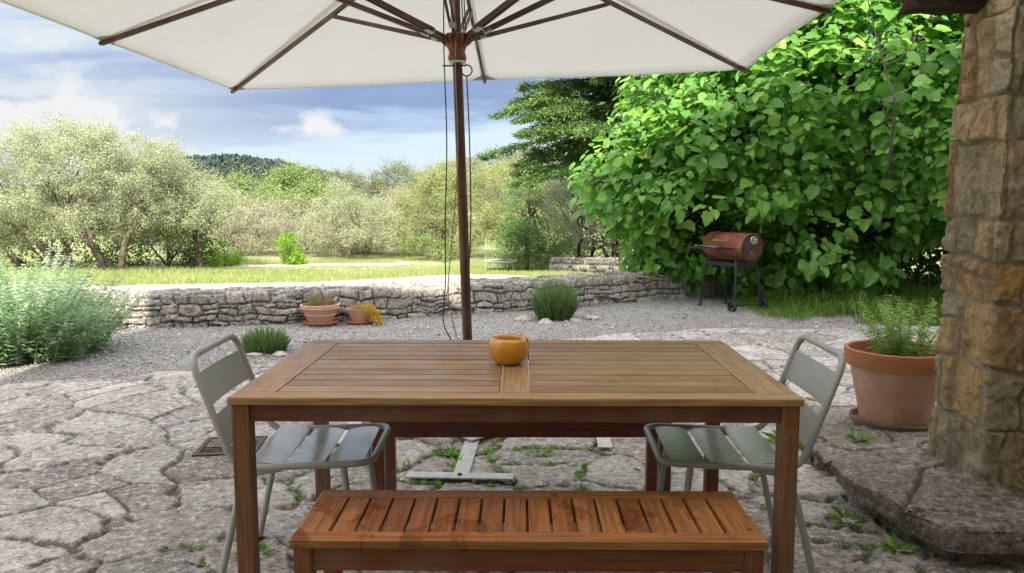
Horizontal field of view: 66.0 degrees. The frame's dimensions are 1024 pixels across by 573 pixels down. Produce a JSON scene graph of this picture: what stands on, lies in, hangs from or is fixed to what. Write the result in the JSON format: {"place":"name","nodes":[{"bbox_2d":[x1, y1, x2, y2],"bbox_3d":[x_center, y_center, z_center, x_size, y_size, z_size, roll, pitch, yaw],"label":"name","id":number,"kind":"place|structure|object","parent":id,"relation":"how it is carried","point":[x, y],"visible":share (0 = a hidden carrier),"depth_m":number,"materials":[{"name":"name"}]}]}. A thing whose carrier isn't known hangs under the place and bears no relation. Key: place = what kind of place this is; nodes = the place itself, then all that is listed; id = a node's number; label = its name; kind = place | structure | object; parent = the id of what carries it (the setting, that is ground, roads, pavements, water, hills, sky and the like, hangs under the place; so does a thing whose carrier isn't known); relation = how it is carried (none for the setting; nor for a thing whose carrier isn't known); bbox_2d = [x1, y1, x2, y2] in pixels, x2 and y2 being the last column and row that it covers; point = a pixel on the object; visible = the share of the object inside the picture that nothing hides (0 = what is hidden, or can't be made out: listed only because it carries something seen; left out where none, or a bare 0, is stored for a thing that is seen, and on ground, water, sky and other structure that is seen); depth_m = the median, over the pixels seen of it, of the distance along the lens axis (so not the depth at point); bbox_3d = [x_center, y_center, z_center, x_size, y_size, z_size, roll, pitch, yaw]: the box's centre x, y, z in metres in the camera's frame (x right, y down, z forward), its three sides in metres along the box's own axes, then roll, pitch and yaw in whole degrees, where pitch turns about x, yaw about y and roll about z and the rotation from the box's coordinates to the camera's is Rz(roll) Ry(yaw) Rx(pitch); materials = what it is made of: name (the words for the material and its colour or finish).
{"place":"outdoors","nodes":[
{"label":"outdoors","id":0,"kind":"place"},
{"bbox_2d":[43,165,266,205],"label":"hill","id":1,"kind":"structure","parent":0,"point":[189,177],"depth_m":353.49,"materials":[{"name":"green plant"}]},
{"bbox_2d":[0,153,440,204],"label":"hill forest","id":2,"kind":"object","parent":1,"relation":"on","point":[222,162],"visible":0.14,"depth_m":361.65,"materials":[{"name":"green plant"}]},
{"bbox_2d":[1,262,411,268],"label":"path","id":3,"kind":"structure","parent":0,"point":[322,264],"depth_m":23.52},
{"bbox_2d":[1,275,529,291],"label":"path","id":4,"kind":"structure","parent":0,"point":[308,284],"depth_m":9.70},
{"bbox_2d":[0,297,938,384],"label":"gravel yard","id":5,"kind":"structure","parent":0,"point":[485,330],"depth_m":7.73,"materials":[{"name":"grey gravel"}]},
{"bbox_2d":[0,245,149,367],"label":"sage bush","id":6,"kind":"object","parent":5,"relation":"on","point":[30,327],"visible":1,"depth_m":6.29,"materials":[{"name":"green plant"}]},
{"bbox_2d":[246,352,262,356],"bbox_3d":[-2.119,0.569,6.479,0.142,0.053,0.072,-1,6,-11],"label":"edging stone","id":7,"kind":"object","parent":5,"relation":"on","point":[254,354],"visible":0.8,"depth_m":6.45,"materials":[{"name":"beige stone"}]},
{"bbox_2d":[239,325,291,353],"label":"shrub","id":8,"kind":"object","parent":5,"relation":"on","point":[263,341],"visible":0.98,"depth_m":6.63,"materials":[{"name":"green plant"}]},
{"bbox_2d":[272,351,287,356],"bbox_3d":[-1.931,0.563,6.533,0.122,0.054,0.148,0,6,0],"label":"edging stone","id":9,"kind":"object","parent":5,"relation":"on","point":[279,353],"visible":0.93,"depth_m":6.51,"materials":[{"name":"beige stone"}]},
{"bbox_2d":[300,291,339,325],"bbox_3d":[-1.980,0.216,8.133,0.400,0.348,0.400,0,6,0],"label":"flower bowl","id":10,"kind":"object","parent":5,"relation":"on","point":[317,312],"visible":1,"depth_m":8.03,"materials":[{"name":"ceramic"}]},
{"bbox_2d":[346,302,386,327],"bbox_3d":[-1.494,0.283,8.167,0.503,0.255,0.300,4,7,32],"label":"flower bowl","id":11,"kind":"object","parent":5,"relation":"on","point":[362,314],"visible":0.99,"depth_m":8.12,"materials":[{"name":"ceramic"}]},
{"bbox_2d":[4,265,800,328],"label":"dry stone wall","id":12,"kind":"structure","parent":5,"relation":"on","point":[190,307],"depth_m":8.50,"materials":[{"name":"grey stone"}]},
{"bbox_2d":[514,315,531,321],"bbox_3d":[0.122,0.351,8.430,0.203,0.090,0.188,0,6,0],"label":"edging stone","id":13,"kind":"object","parent":5,"relation":"on","point":[524,318],"visible":0.77,"depth_m":8.39,"materials":[{"name":"beige stone"}]},
{"bbox_2d":[537,318,552,323],"bbox_3d":[0.359,0.374,8.237,0.162,0.078,0.268,5,8,39],"label":"edging stone","id":14,"kind":"object","parent":5,"relation":"on","point":[545,320],"visible":0.72,"depth_m":8.18,"materials":[{"name":"beige stone"}]},
{"bbox_2d":[528,276,582,320],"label":"shrub","id":15,"kind":"object","parent":5,"relation":"on","point":[556,305],"visible":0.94,"depth_m":8.37,"materials":[{"name":"green plant"}]},
{"bbox_2d":[569,318,581,322],"bbox_3d":[0.658,0.372,8.259,0.144,0.085,0.099,5,8,40],"label":"edging stone","id":16,"kind":"object","parent":5,"relation":"on","point":[574,320],"visible":0.66,"depth_m":8.23,"materials":[{"name":"beige stone"}]},
{"bbox_2d":[586,315,598,320],"bbox_3d":[0.861,0.352,8.451,0.148,0.083,0.202,0,6,0],"label":"edging stone","id":17,"kind":"object","parent":5,"relation":"on","point":[591,318],"visible":0.65,"depth_m":8.38,"materials":[{"name":"beige stone"}]},
{"bbox_2d":[688,231,767,311],"bbox_3d":[2.540,-0.189,9.314,0.655,0.907,0.718,-3,7,-26],"label":"barbecue","id":18,"kind":"object","parent":5,"relation":"on","point":[739,250],"visible":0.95,"depth_m":9.16,"materials":[{"name":"metal"}]},
{"bbox_2d":[0,201,942,287],"bbox_3d":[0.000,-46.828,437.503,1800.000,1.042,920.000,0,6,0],"label":"ground","id":19,"kind":"structure","parent":0,"point":[477,256],"depth_m":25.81,"materials":[{"name":"green plant"}]},
{"bbox_2d":[0,173,141,269],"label":"shrub","id":20,"kind":"object","parent":19,"relation":"on","point":[90,260],"visible":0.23,"depth_m":22.43,"materials":[{"name":"green plant"}]},
{"bbox_2d":[0,109,201,270],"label":"olive tree","id":21,"kind":"object","parent":19,"relation":"on","point":[73,213],"visible":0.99,"depth_m":19.41,"materials":[{"name":"green plant"}]},
{"bbox_2d":[87,191,243,267],"bbox_3d":[-10.188,-1.505,23.366,4.312,2.887,2.752,0,6,0],"label":"shrub","id":22,"kind":"object","parent":19,"relation":"on","point":[188,257],"visible":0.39,"depth_m":23.24,"materials":[{"name":"green plant"}]},
{"bbox_2d":[85,128,250,269],"bbox_3d":[-9.440,-2.349,21.377,4.203,3.884,3.687,-3,7,-24],"label":"olive tree","id":23,"kind":"object","parent":19,"relation":"on","point":[190,221],"visible":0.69,"depth_m":20.95,"materials":[{"name":"green plant"}]},
{"bbox_2d":[141,176,254,255],"bbox_3d":[-11.375,-2.094,27.967,5.176,3.923,3.713,0,6,0],"label":"shrub","id":24,"kind":"object","parent":19,"relation":"on","point":[237,227],"visible":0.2,"depth_m":27.73,"materials":[{"name":"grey plant"}]},
{"bbox_2d":[172,175,259,196],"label":"deciduous tree","id":25,"kind":"object","parent":19,"relation":"on","point":[225,181],"visible":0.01,"depth_m":53.91,"materials":[{"name":"green plant"}]},
{"bbox_2d":[177,180,259,234],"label":"deciduous tree","id":26,"kind":"object","parent":19,"relation":"on","point":[241,198],"visible":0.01,"depth_m":44.15,"materials":[{"name":"green plant"}]},
{"bbox_2d":[200,231,247,266],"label":"shrub","id":27,"kind":"object","parent":19,"relation":"on","point":[234,259],"visible":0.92,"depth_m":23.16,"materials":[{"name":"green plant"}]},
{"bbox_2d":[210,158,292,229],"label":"deciduous tree","id":28,"kind":"object","parent":19,"relation":"on","point":[245,182],"visible":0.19,"depth_m":50.78,"materials":[{"name":"green plant"}]},
{"bbox_2d":[198,181,311,256],"bbox_3d":[-9.243,-2.056,27.446,4.424,3.268,3.540,0,6,0],"label":"shrub","id":29,"kind":"object","parent":19,"relation":"on","point":[278,227],"visible":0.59,"depth_m":27.16,"materials":[{"name":"green plant"}]},
{"bbox_2d":[271,230,307,264],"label":"shrub","id":30,"kind":"object","parent":19,"relation":"on","point":[297,257],"visible":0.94,"depth_m":23.76,"materials":[{"name":"green plant"}]},
{"bbox_2d":[254,158,344,199],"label":"deciduous tree","id":31,"kind":"object","parent":19,"relation":"on","point":[290,175],"visible":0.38,"depth_m":55.16,"materials":[{"name":"green plant"}]},
{"bbox_2d":[238,191,362,253],"bbox_3d":[-7.521,-1.997,28.298,4.666,2.923,3.267,2,7,15],"label":"shrub","id":32,"kind":"object","parent":19,"relation":"on","point":[289,231],"visible":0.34,"depth_m":28.35,"materials":[{"name":"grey plant"}]},
{"bbox_2d":[247,169,358,232],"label":"deciduous tree","id":33,"kind":"object","parent":19,"relation":"on","point":[314,190],"visible":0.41,"depth_m":46.27,"materials":[{"name":"green plant"}]},
{"bbox_2d":[292,164,371,204],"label":"tree","id":34,"kind":"object","parent":19,"relation":"on","point":[325,176],"visible":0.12,"depth_m":65.41,"materials":[{"name":"green plant"}]},
{"bbox_2d":[286,203,397,254],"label":"shrub","id":35,"kind":"object","parent":19,"relation":"on","point":[354,249],"visible":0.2,"depth_m":28.52,"materials":[{"name":"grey plant"}]},
{"bbox_2d":[283,173,404,257],"bbox_3d":[-5.487,-2.282,26.540,4.088,2.998,3.180,0,6,0],"label":"olive tree","id":36,"kind":"object","parent":19,"relation":"on","point":[339,235],"visible":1,"depth_m":26.07,"materials":[{"name":"green plant"}]},
{"bbox_2d":[336,169,394,213],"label":"pine tree","id":37,"kind":"object","parent":19,"relation":"on","point":[352,179],"visible":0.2,"depth_m":63.06,"materials":[{"name":"green plant"}]},
{"bbox_2d":[351,155,431,223],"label":"pine tree","id":38,"kind":"object","parent":19,"relation":"on","point":[394,169],"visible":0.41,"depth_m":60.91,"materials":[{"name":"green plant"}]},
{"bbox_2d":[345,182,450,256],"bbox_3d":[-3.913,-2.252,28.401,4.358,3.271,4.109,0,6,0],"label":"shrub","id":39,"kind":"object","parent":19,"relation":"on","point":[421,225],"visible":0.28,"depth_m":27.99,"materials":[{"name":"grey plant"}]},
{"bbox_2d":[402,163,448,209],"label":"pine tree","id":40,"kind":"object","parent":19,"relation":"on","point":[421,176],"visible":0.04,"depth_m":64.99,"materials":[{"name":"green plant"}]},
{"bbox_2d":[395,232,459,262],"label":"shrub","id":41,"kind":"object","parent":19,"relation":"on","point":[439,249],"visible":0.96,"depth_m":25.33,"materials":[{"name":"green plant"}]},
{"bbox_2d":[379,153,531,257],"bbox_3d":[-1.717,-2.622,26.686,5.789,3.903,4.083,0,6,0],"label":"tree","id":42,"kind":"object","parent":19,"relation":"on","point":[435,178],"visible":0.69,"depth_m":26.23,"materials":[{"name":"green plant"}]},
{"bbox_2d":[418,152,494,209],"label":"tree","id":43,"kind":"object","parent":19,"relation":"on","point":[453,183],"visible":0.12,"depth_m":61.01,"materials":[{"name":"green plant"}]},
{"bbox_2d":[466,147,529,209],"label":"tree","id":44,"kind":"object","parent":19,"relation":"on","point":[477,163],"visible":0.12,"depth_m":58.41,"materials":[{"name":"green plant"}]},
{"bbox_2d":[484,259,517,269],"bbox_3d":[-0.300,-0.605,22.268,1.000,0.285,1.000,0,6,0],"label":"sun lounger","id":45,"kind":"object","parent":19,"relation":"on","point":[489,261],"visible":0.7,"depth_m":21.95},
{"bbox_2d":[468,151,573,258],"bbox_3d":[0.280,-2.589,25.624,4.228,4.011,3.023,0,6,0],"label":"tree","id":46,"kind":"object","parent":19,"relation":"on","point":[493,215],"visible":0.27,"depth_m":25.36,"materials":[{"name":"green plant"}]},
{"bbox_2d":[480,138,572,201],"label":"pine tree","id":47,"kind":"object","parent":19,"relation":"on","point":[518,154],"visible":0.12,"depth_m":56.73,"materials":[{"name":"green plant"}]},
{"bbox_2d":[490,167,582,270],"bbox_3d":[0.719,-1.873,22.411,2.837,3.400,2.533,0,6,0],"label":"tree","id":48,"kind":"object","parent":19,"relation":"on","point":[515,229],"visible":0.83,"depth_m":22.07,"materials":[{"name":"green plant"}]},
{"bbox_2d":[503,220,596,262],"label":"shrub","id":49,"kind":"object","parent":19,"relation":"on","point":[556,244],"visible":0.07,"depth_m":24.29,"materials":[{"name":"green plant"}]},
{"bbox_2d":[524,152,603,220],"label":"pine tree","id":50,"kind":"object","parent":19,"relation":"on","point":[560,185],"visible":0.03,"depth_m":57.87,"materials":[{"name":"green plant"}]},
{"bbox_2d":[475,75,677,256],"bbox_3d":[2.264,-3.999,16.940,6.385,7.483,6.139,-6,9,-44],"label":"cedar tree","id":51,"kind":"object","parent":19,"relation":"on","point":[559,101],"visible":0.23,"depth_m":16.56,"materials":[{"name":"green plant"}]},
{"bbox_2d":[527,177,634,264],"bbox_3d":[3.093,-1.891,23.036,6.060,4.709,4.084,0,6,0],"label":"shrub","id":52,"kind":"object","parent":19,"relation":"on","point":[598,254],"visible":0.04,"depth_m":22.81,"materials":[{"name":"green plant"}]},
{"bbox_2d":[540,160,625,256],"bbox_3d":[1.988,-1.827,19.601,2.703,2.946,2.370,-2,7,-21],"label":"silver shrub","id":53,"kind":"object","parent":19,"relation":"on","point":[581,242],"visible":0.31,"depth_m":19.56,"materials":[{"name":"green plant"}]},
{"bbox_2d":[562,178,639,257],"bbox_3d":[2.485,-1.400,17.237,2.807,2.333,2.043,0,6,0],"label":"olive tree","id":54,"kind":"object","parent":19,"relation":"on","point":[602,247],"visible":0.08,"depth_m":17.13,"materials":[{"name":"green plant"}]},
{"bbox_2d":[549,257,766,273],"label":"dry stone wall","id":55,"kind":"structure","parent":19,"relation":"on","point":[591,264],"depth_m":17.22,"materials":[{"name":"grey stone"}]},
{"bbox_2d":[567,0,965,299],"bbox_3d":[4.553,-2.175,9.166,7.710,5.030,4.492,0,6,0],"label":"fig tree","id":56,"kind":"object","parent":19,"relation":"on","point":[894,167],"visible":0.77,"depth_m":9.20,"materials":[{"name":"green plant"}]},
{"bbox_2d":[618,41,948,287],"bbox_3d":[5.413,-1.569,11.915,7.966,4.876,3.786,0,6,0],"label":"shrub","id":57,"kind":"object","parent":19,"relation":"on","point":[933,267],"visible":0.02,"depth_m":11.34,"materials":[{"name":"green plant"}]},
{"bbox_2d":[711,276,945,325],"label":"long grass","id":58,"kind":"structure","parent":19,"relation":"on","point":[823,302],"depth_m":9.11,"materials":[{"name":"green plant"}]},
{"bbox_2d":[0,2,955,200],"label":"sky","id":59,"kind":"structure","parent":0,"point":[46,65],"materials":[{"name":"blue"}]},
{"bbox_2d":[485,238,485,269],"bbox_3d":[-0.715,-0.865,21.435,0.034,0.901,0.024,0,6,0],"label":"post","id":60,"kind":"object","parent":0,"point":[485,253],"visible":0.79,"depth_m":21.43,"materials":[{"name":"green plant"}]},
{"bbox_2d":[0,326,1023,572],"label":"patio","id":61,"kind":"structure","parent":0,"point":[92,460],"depth_m":3.62,"materials":[{"name":"grey stone"}]},
{"bbox_2d":[192,435,266,456],"bbox_3d":[-1.460,0.841,4.097,0.310,0.038,0.300,-1,6,-6],"label":"drain grate","id":62,"kind":"object","parent":61,"relation":"on","point":[203,449],"visible":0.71,"depth_m":4.05,"materials":[{"name":"metal"}]},
{"bbox_2d":[232,540,273,559],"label":"weed plant","id":63,"kind":"object","parent":61,"relation":"on","point":[261,547],"visible":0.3,"depth_m":2.87,"materials":[{"name":"green plant"}]},
{"bbox_2d":[190,333,390,572],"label":"garden chair","id":64,"kind":"object","parent":61,"relation":"on","point":[217,380],"visible":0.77,"depth_m":2.67,"materials":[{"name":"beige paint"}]},
{"bbox_2d":[428,445,464,457],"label":"weed plant","id":65,"kind":"object","parent":61,"relation":"on","point":[450,452],"visible":0.94,"depth_m":3.96,"materials":[{"name":"green plant"}]},
{"bbox_2d":[337,422,611,479],"bbox_3d":[-0.203,0.652,4.277,1.375,0.306,1.375,-6,8,-42],"label":"parasol stand","id":66,"kind":"object","parent":61,"relation":"on","point":[462,469],"visible":0.23,"depth_m":3.68,"materials":[{"name":"metal"}]},
{"bbox_2d":[0,0,837,339],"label":"parasol","id":67,"kind":"object","parent":66,"relation":"on","point":[234,46],"visible":0.98,"depth_m":4.96,"materials":[{"name":"white fabric"}]},
{"bbox_2d":[5,392,1023,572],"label":"weeds","id":68,"kind":"object","parent":61,"relation":"on","point":[439,483],"visible":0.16,"depth_m":3.59,"materials":[{"name":"green plant"}]},
{"bbox_2d":[227,340,803,572],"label":"dining table","id":69,"kind":"object","parent":61,"relation":"on","point":[326,382],"visible":0.87,"depth_m":2.27,"materials":[{"name":"brown wood"}]},
{"bbox_2d":[488,334,528,365],"bbox_3d":[-0.011,0.212,2.638,0.137,0.091,0.137,0,6,0],"label":"bowl","id":70,"kind":"object","parent":69,"relation":"on","point":[508,349],"visible":1,"depth_m":2.59,"materials":[{"name":"orange ceramic"}]},
{"bbox_2d":[370,422,670,490],"bbox_3d":[0.038,0.710,3.243,1.182,0.450,0.342,0,6,0],"label":"bench","id":71,"kind":"object","parent":61,"relation":"on","point":[385,466],"visible":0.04,"depth_m":3.07,"materials":[{"name":"brown wood"}]},
{"bbox_2d":[289,490,767,572],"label":"bench","id":72,"kind":"object","parent":61,"relation":"on","point":[338,531],"visible":1,"depth_m":1.99,"materials":[{"name":"brown wood"}]},
{"bbox_2d":[524,446,551,456],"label":"weed plant","id":73,"kind":"object","parent":61,"relation":"on","point":[542,451],"visible":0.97,"depth_m":4.00,"materials":[{"name":"green plant"}]},
{"bbox_2d":[644,334,845,572],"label":"garden chair","id":74,"kind":"object","parent":61,"relation":"on","point":[819,382],"visible":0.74,"depth_m":2.65,"materials":[{"name":"beige paint"}]},
{"bbox_2d":[761,429,802,448],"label":"weed plant","id":75,"kind":"object","parent":61,"relation":"on","point":[772,437],"visible":0.13,"depth_m":4.13,"materials":[{"name":"green plant"}]},
{"bbox_2d":[826,506,869,528],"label":"weed plant","id":76,"kind":"object","parent":61,"relation":"on","point":[847,514],"visible":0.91,"depth_m":3.15,"materials":[{"name":"green plant"}]},
{"bbox_2d":[878,532,920,553],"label":"weed plant","id":77,"kind":"object","parent":61,"relation":"on","point":[893,543],"visible":1,"depth_m":2.91,"materials":[{"name":"green plant"}]},
{"bbox_2d":[799,404,1023,562],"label":"stone ledge","id":78,"kind":"object","parent":61,"relation":"on","point":[905,484],"visible":0.54,"depth_m":3.07,"materials":[{"name":"grey stone"}]},
{"bbox_2d":[845,425,878,441],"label":"weed plant","id":79,"kind":"object","parent":78,"relation":"on","point":[860,436],"visible":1,"depth_m":3.92,"materials":[{"name":"green plant"}]},
{"bbox_2d":[844,295,940,431],"bbox_3d":[2.060,0.399,4.219,0.528,0.690,0.528,0,6,0],"label":"terracotta pot","id":80,"kind":"object","parent":78,"relation":"on","point":[894,377],"visible":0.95,"depth_m":4.09,"materials":[{"name":"ceramic"}]},
{"bbox_2d":[926,0,1023,484],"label":"stone pillar","id":81,"kind":"structure","parent":78,"relation":"on","point":[976,430],"depth_m":3.12,"materials":[{"name":"brown stone"}]},
{"bbox_2d":[897,0,987,15],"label":"wooden beam","id":82,"kind":"structure","parent":81,"relation":"on","point":[938,7],"depth_m":3.17,"materials":[{"name":"brown wood"}]},
{"bbox_2d":[1004,473,1023,492],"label":"weed plant","id":83,"kind":"object","parent":78,"relation":"on","point":[1016,487],"visible":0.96,"depth_m":3.06,"materials":[{"name":"green plant"}]}
]}

